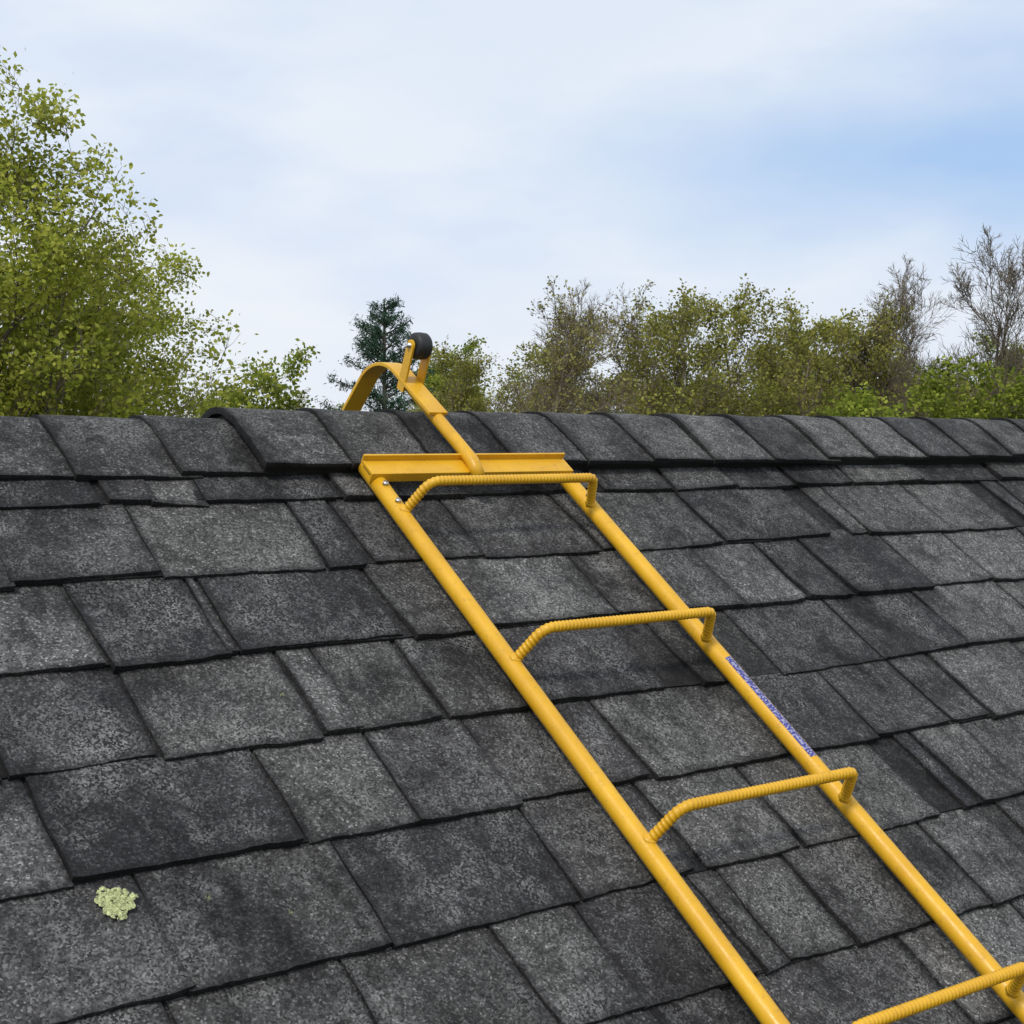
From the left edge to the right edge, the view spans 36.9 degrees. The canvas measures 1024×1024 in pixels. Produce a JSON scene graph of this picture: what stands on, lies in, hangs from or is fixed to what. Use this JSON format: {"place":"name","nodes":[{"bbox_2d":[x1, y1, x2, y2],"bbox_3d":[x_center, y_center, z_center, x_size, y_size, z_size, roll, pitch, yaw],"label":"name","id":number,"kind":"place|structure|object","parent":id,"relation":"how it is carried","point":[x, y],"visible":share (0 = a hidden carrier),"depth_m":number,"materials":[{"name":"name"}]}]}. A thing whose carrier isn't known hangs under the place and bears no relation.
{"place":"outdoors","nodes":[
{"label":"outdoors","id":0,"kind":"place"},
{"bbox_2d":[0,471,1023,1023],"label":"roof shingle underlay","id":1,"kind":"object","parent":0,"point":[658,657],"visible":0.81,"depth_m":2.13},
{"bbox_2d":[0,0,1023,416],"label":"sky","id":2,"kind":"structure","parent":0,"point":[321,160],"materials":[{"name":"blue"}]},
{"label":"ground","id":3,"kind":"structure","parent":0,"visible":0},
{"bbox_2d":[0,145,75,413],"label":"maple tree","id":4,"kind":"object","parent":3,"relation":"on","point":[8,154],"visible":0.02,"depth_m":19.34,"materials":[{"name":"green plant"}]},
{"bbox_2d":[0,217,236,417],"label":"maple tree","id":5,"kind":"object","parent":3,"relation":"on","point":[163,373],"visible":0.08,"depth_m":20.85,"materials":[{"name":"green plant"}]},
{"bbox_2d":[0,45,298,417],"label":"maple tree","id":6,"kind":"object","parent":3,"relation":"on","point":[85,333],"visible":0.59,"depth_m":17.48,"materials":[{"name":"green plant"}]},
{"bbox_2d":[184,338,321,417],"bbox_3d":[-5.259,0.625,35.610,4.904,9.254,7.721,-2,3,-34],"label":"leafy tree","id":7,"kind":"object","parent":3,"relation":"on","point":[279,400],"visible":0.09,"depth_m":35.39,"materials":[{"name":"green plant"}]},
{"bbox_2d":[314,295,435,411],"bbox_3d":[-2.976,0.091,35.453,4.570,10.327,4.613,0,3,-1],"label":"pine tree","id":8,"kind":"object","parent":3,"relation":"on","point":[374,345],"visible":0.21,"depth_m":35.09,"materials":[{"name":"green plant"}]},
{"bbox_2d":[388,334,506,411],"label":"spring tree","id":9,"kind":"object","parent":3,"relation":"on","point":[470,371],"visible":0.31,"depth_m":43.96,"materials":[{"name":"green plant"}]},
{"bbox_2d":[461,275,645,413],"bbox_3d":[0.147,-0.525,40.231,6.119,11.117,5.384,-1,3,-17],"label":"budding tree","id":10,"kind":"object","parent":3,"relation":"on","point":[562,367],"visible":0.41,"depth_m":39.36,"materials":[{"name":"green plant"}]},
{"bbox_2d":[95,326,1023,417],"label":"distant trees","id":11,"kind":"object","parent":3,"relation":"on","point":[469,348],"visible":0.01,"depth_m":51.97,"materials":[{"name":"green plant"}]},
{"bbox_2d":[490,280,656,413],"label":"bare tree","id":12,"kind":"object","parent":3,"relation":"on","point":[596,397],"visible":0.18,"depth_m":42.49,"materials":[{"name":"brown plant"}]},
{"bbox_2d":[569,279,712,414],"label":"budding tree","id":13,"kind":"object","parent":3,"relation":"on","point":[629,325],"visible":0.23,"depth_m":44.38,"materials":[{"name":"green plant"}]},
{"bbox_2d":[610,278,762,416],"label":"spring tree","id":14,"kind":"object","parent":3,"relation":"on","point":[680,357],"visible":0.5,"depth_m":40.66,"materials":[{"name":"green plant"}]},
{"bbox_2d":[657,273,814,416],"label":"spring tree","id":15,"kind":"object","parent":3,"relation":"on","point":[740,316],"visible":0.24,"depth_m":43.77,"materials":[{"name":"green plant"}]},
{"bbox_2d":[716,288,881,416],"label":"spring tree","id":16,"kind":"object","parent":3,"relation":"on","point":[826,364],"visible":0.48,"depth_m":41.16,"materials":[{"name":"green plant"}]},
{"bbox_2d":[787,294,937,417],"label":"spring tree","id":17,"kind":"object","parent":3,"relation":"on","point":[878,356],"visible":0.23,"depth_m":43.67,"materials":[{"name":"green plant"}]},
{"bbox_2d":[805,289,959,416],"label":"budding tree","id":18,"kind":"object","parent":3,"relation":"on","point":[878,327],"visible":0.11,"depth_m":44.24,"materials":[{"name":"green plant"}]},
{"bbox_2d":[834,252,957,416],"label":"bare tree","id":19,"kind":"object","parent":3,"relation":"on","point":[901,300],"visible":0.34,"depth_m":44.46,"materials":[{"name":"brown plant"}]},
{"bbox_2d":[815,350,1002,418],"bbox_3d":[10.680,0.577,37.748,9.437,9.151,5.993,0,3,-2],"label":"leafy tree","id":20,"kind":"object","parent":3,"relation":"on","point":[858,406],"visible":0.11,"depth_m":36.79,"materials":[{"name":"green plant"}]},
{"bbox_2d":[877,224,1023,417],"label":"bare tree","id":21,"kind":"object","parent":3,"relation":"on","point":[1013,361],"visible":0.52,"depth_m":39.67,"materials":[{"name":"brown plant"}]},
{"bbox_2d":[951,353,1023,418],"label":"leafy tree","id":22,"kind":"object","parent":3,"relation":"on","point":[1018,389],"visible":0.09,"depth_m":37.02,"materials":[{"name":"green plant"}]},
{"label":"walls","id":23,"kind":"object","parent":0,"visible":0},
{"bbox_3d":[0.032,1.052,4.918,12.020,2.611,3.618,-2,3,-38],"label":"roof","id":24,"kind":"object","parent":23,"relation":"on","visible":0},
{"bbox_2d":[0,462,1023,1023],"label":"roof shingles front","id":25,"kind":"object","parent":24,"relation":"on","point":[444,840],"visible":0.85,"depth_m":1.85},
{"bbox_2d":[94,886,137,919],"bbox_3d":[-0.377,0.371,1.458,0.038,0.025,0.034,0,3,-1],"label":"lichen patch","id":26,"kind":"object","parent":25,"relation":"on","point":[104,899],"visible":1,"depth_m":1.46,"materials":[{"name":"green plant"}]},
{"bbox_2d":[342,332,1023,1023],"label":"roof ladder","id":27,"kind":"object","parent":25,"relation":"on","point":[462,466],"visible":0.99,"depth_m":2.00,"materials":[{"name":"yellow metal"}]},
{"bbox_2d":[0,407,1023,481],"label":"ridge cap shingles","id":28,"kind":"object","parent":24,"relation":"on","point":[91,448],"visible":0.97,"depth_m":2.39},
{"bbox_2d":[217,415,1023,475],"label":"ridge vent","id":29,"kind":"object","parent":24,"relation":"on","point":[325,471],"visible":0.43,"depth_m":2.69,"materials":[{"name":"black plastic"}]}
]}

